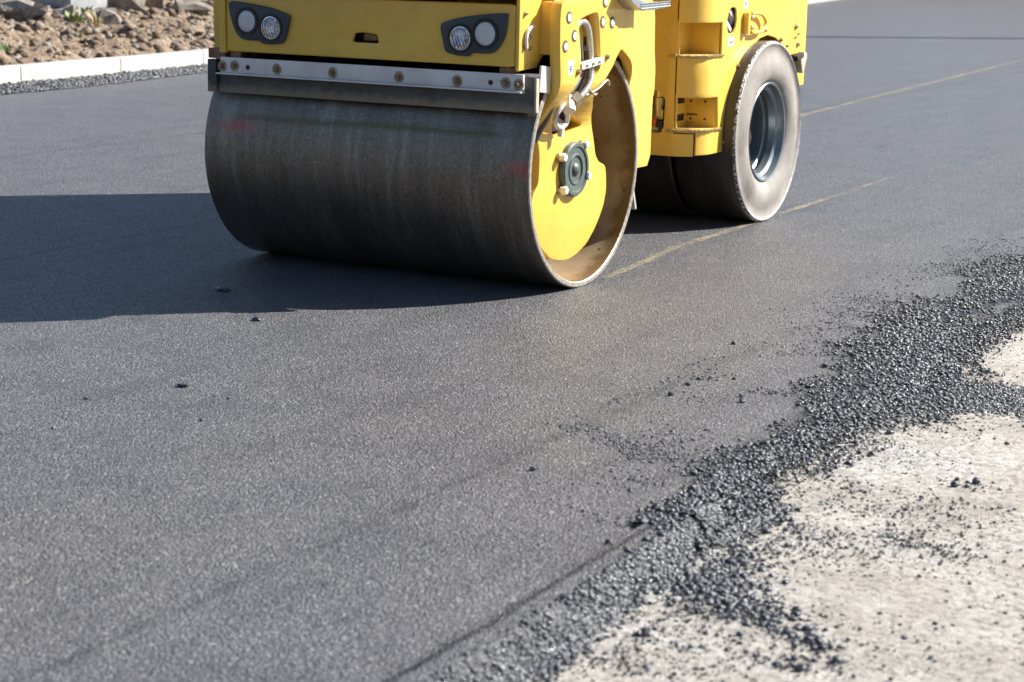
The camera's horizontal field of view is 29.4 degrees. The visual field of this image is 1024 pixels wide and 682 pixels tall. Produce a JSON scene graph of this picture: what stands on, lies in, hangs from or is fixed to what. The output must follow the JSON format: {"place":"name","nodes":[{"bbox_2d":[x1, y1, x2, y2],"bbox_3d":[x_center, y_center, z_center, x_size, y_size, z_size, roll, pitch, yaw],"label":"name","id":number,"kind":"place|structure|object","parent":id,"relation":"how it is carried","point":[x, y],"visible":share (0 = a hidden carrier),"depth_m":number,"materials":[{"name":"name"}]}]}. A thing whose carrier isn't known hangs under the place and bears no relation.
{"place":"outdoors","nodes":[
{"label":"outdoors","id":0,"kind":"place"},
{"bbox_2d":[0,0,214,65],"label":"soil bank","id":1,"kind":"structure","parent":0,"point":[164,41],"depth_m":17.84,"materials":[{"name":"brown soil"}]},
{"bbox_2d":[0,42,16,51],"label":"weed","id":2,"kind":"object","parent":1,"relation":"on","point":[5,48],"visible":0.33,"depth_m":16.52,"materials":[{"name":"green plant"}]},
{"bbox_2d":[0,0,51,21],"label":"rock","id":3,"kind":"object","parent":1,"relation":"on","point":[22,10],"visible":0.91,"depth_m":18.65,"materials":[{"name":"stone"}]},
{"bbox_2d":[31,0,106,10],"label":"concrete slab stack","id":4,"kind":"object","parent":1,"relation":"on","point":[82,4],"visible":0.06,"depth_m":20.15,"materials":[{"name":"white concrete"}]},
{"bbox_2d":[52,4,85,22],"bbox_3d":[-4.320,-3.163,19.030,0.322,0.243,0.209,-10,16,-42],"label":"rock","id":5,"kind":"object","parent":1,"relation":"on","point":[72,9],"visible":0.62,"depth_m":18.97,"materials":[{"name":"stone"}]},
{"bbox_2d":[60,31,78,37],"bbox_3d":[-4.037,-2.793,17.775,0.194,0.068,0.104,1,12,-2],"label":"rock","id":6,"kind":"object","parent":1,"relation":"on","point":[75,35],"visible":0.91,"depth_m":17.74,"materials":[{"name":"stone"}]},
{"bbox_2d":[64,10,86,23],"bbox_3d":[-4.233,-3.136,18.873,0.233,0.131,0.268,-6,14,-32],"label":"weed","id":7,"kind":"object","parent":1,"relation":"on","point":[76,17],"visible":0.83,"depth_m":18.84,"materials":[{"name":"green plant"}]},
{"bbox_2d":[72,29,83,37],"bbox_3d":[-4.011,-2.845,18.064,0.133,0.107,0.144,2,12,4],"label":"weed","id":8,"kind":"object","parent":1,"relation":"on","point":[80,32],"visible":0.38,"depth_m":18.05,"materials":[{"name":"green plant"}]},
{"bbox_2d":[75,5,92,12],"bbox_3d":[-4.324,-3.293,19.469,0.244,0.142,0.263,2,12,2],"label":"weed","id":9,"kind":"object","parent":1,"relation":"on","point":[86,9],"visible":0.23,"depth_m":19.40,"materials":[{"name":"green plant"}]},
{"bbox_2d":[84,9,105,26],"bbox_3d":[-4.004,-3.122,18.834,0.262,0.173,0.177,8,13,28],"label":"weed","id":10,"kind":"object","parent":1,"relation":"on","point":[97,22],"visible":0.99,"depth_m":18.80,"materials":[{"name":"beige plant"}]},
{"bbox_2d":[88,7,120,25],"bbox_3d":[-4.054,-3.149,19.351,0.412,0.313,0.432,-3,12,-20],"label":"rock","id":11,"kind":"object","parent":1,"relation":"on","point":[112,17],"visible":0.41,"depth_m":19.19,"materials":[{"name":"stone"}]},
{"bbox_2d":[0,0,213,64],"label":"bank pebbles","id":12,"kind":"object","parent":1,"relation":"on","point":[189,32],"visible":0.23,"depth_m":18.35,"materials":[{"name":"stone"}]},
{"bbox_2d":[0,0,214,65],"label":"soil clods","id":13,"kind":"object","parent":1,"relation":"on","point":[95,43],"visible":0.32,"depth_m":18.27,"materials":[{"name":"brown soil"}]},
{"bbox_2d":[107,0,163,11],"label":"rock","id":14,"kind":"object","parent":1,"relation":"on","point":[127,5],"visible":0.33,"depth_m":20.48,"materials":[{"name":"stone"}]},
{"bbox_2d":[164,0,210,16],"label":"rock","id":15,"kind":"object","parent":1,"relation":"on","point":[197,8],"visible":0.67,"depth_m":20.89,"materials":[{"name":"stone"}]},
{"bbox_2d":[0,0,1023,681],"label":"road","id":16,"kind":"structure","parent":0,"point":[404,494],"depth_m":5.90,"materials":[{"name":"grey asphalt"}]},
{"bbox_2d":[177,382,187,387],"bbox_3d":[-0.942,0.127,5.566,0.039,0.017,0.026,8,13,28],"label":"asphalt lump","id":17,"kind":"object","parent":16,"relation":"on","point":[182,385],"visible":1,"depth_m":5.56,"materials":[{"name":"black asphalt"}]},
{"bbox_2d":[213,286,229,290],"bbox_3d":[-1.057,-0.189,7.082,0.066,0.016,0.039,8,13,28],"label":"asphalt lump","id":18,"kind":"object","parent":16,"relation":"on","point":[219,288],"visible":1,"depth_m":7.07,"materials":[{"name":"black asphalt"}]},
{"bbox_2d":[251,317,260,321],"bbox_3d":[-0.859,-0.073,6.540,0.034,0.017,0.029,2,12,2],"label":"asphalt lump","id":19,"kind":"object","parent":16,"relation":"on","point":[255,319],"visible":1,"depth_m":6.53,"materials":[{"name":"black asphalt"}]},
{"bbox_2d":[205,0,807,287],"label":"road roller","id":20,"kind":"object","parent":16,"relation":"on","point":[550,142],"visible":1,"depth_m":7.29,"materials":[{"name":"metal"}]},
{"bbox_2d":[529,466,536,470],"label":"asphalt lump","id":21,"kind":"object","parent":16,"relation":"on","point":[532,468],"visible":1,"depth_m":4.76,"materials":[{"name":"black asphalt"}]},
{"bbox_2d":[616,184,867,273],"bbox_3d":[1.196,-0.580,9.233,0.101,0.001,3.904,7,13,25],"label":"dust line","id":22,"kind":"object","parent":16,"relation":"on","point":[720,234],"visible":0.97,"depth_m":8.63,"materials":[{"name":"beige"}]},
{"bbox_2d":[739,398,745,402],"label":"asphalt lump","id":23,"kind":"object","parent":16,"relation":"on","point":[742,400],"visible":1,"depth_m":5.53,"materials":[{"name":"grey asphalt"}]},
{"bbox_2d":[716,272,1023,497],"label":"spilled asphalt bed","id":24,"kind":"object","parent":16,"relation":"on","point":[801,415],"visible":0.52,"depth_m":5.71,"materials":[{"name":"black asphalt"}]},
{"bbox_2d":[803,62,1013,115],"bbox_3d":[4.423,-2.653,19.638,0.078,0.001,14.038,7,13,24],"label":"dust line","id":25,"kind":"object","parent":16,"relation":"on","point":[892,91],"visible":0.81,"depth_m":17.58,"materials":[{"name":"beige"}]},
{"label":"kerbside gravel bed","id":26,"kind":"object","parent":16,"relation":"on","visible":0},
{"bbox_2d":[0,63,207,94],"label":"kerbside gravel","id":27,"kind":"structure","parent":26,"relation":"on","point":[35,85],"depth_m":16.44,"materials":[{"name":"stone gravel"}]},
{"bbox_2d":[527,322,1023,681],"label":"sandy verge","id":28,"kind":"structure","parent":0,"point":[913,601],"depth_m":4.13,"materials":[{"name":"beige sand"}]},
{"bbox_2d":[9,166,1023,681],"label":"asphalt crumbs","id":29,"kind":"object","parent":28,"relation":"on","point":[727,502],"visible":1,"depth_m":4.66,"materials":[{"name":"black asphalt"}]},
{"bbox_2d":[641,626,650,636],"bbox_3d":[0.258,0.563,3.775,0.020,0.025,0.021,-3,12,-18],"label":"asphalt lump","id":30,"kind":"object","parent":28,"relation":"on","point":[645,630],"visible":1,"depth_m":3.77,"materials":[{"name":"grey asphalt"}]},
{"bbox_2d":[794,663,805,671],"bbox_3d":[0.534,0.606,3.612,0.019,0.016,0.019,-9,15,-40],"label":"asphalt lump","id":31,"kind":"object","parent":28,"relation":"on","point":[800,667],"visible":1,"depth_m":3.61,"materials":[{"name":"grey asphalt"}]},
{"bbox_2d":[832,655,842,663],"bbox_3d":[0.610,0.598,3.656,0.021,0.015,0.020,8,13,28],"label":"asphalt lump","id":32,"kind":"object","parent":28,"relation":"on","point":[837,659],"visible":1,"depth_m":3.65,"materials":[{"name":"grey asphalt"}]},
{"bbox_2d":[950,480,958,486],"bbox_3d":[1.108,0.358,4.876,0.021,0.016,0.019,8,13,28],"label":"asphalt lump","id":33,"kind":"object","parent":28,"relation":"on","point":[953,483],"visible":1,"depth_m":4.87,"materials":[{"name":"grey asphalt"}]},
{"bbox_2d":[972,477,980,483],"bbox_3d":[1.169,0.353,4.905,0.021,0.020,0.024,3,12,7],"label":"asphalt lump","id":34,"kind":"object","parent":28,"relation":"on","point":[976,480],"visible":1,"depth_m":4.90,"materials":[{"name":"black asphalt"}]},
{"label":"ground","id":35,"kind":"structure","parent":0,"visible":0},
{"bbox_2d":[0,0,830,84],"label":"kerb","id":36,"kind":"structure","parent":35,"relation":"on","point":[53,70],"depth_m":16.75,"materials":[{"name":"concrete"}]},
{"bbox_2d":[376,512,700,681],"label":"asphalt edge lip","id":37,"kind":"object","parent":35,"relation":"on","point":[422,668],"visible":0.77,"depth_m":3.69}
]}

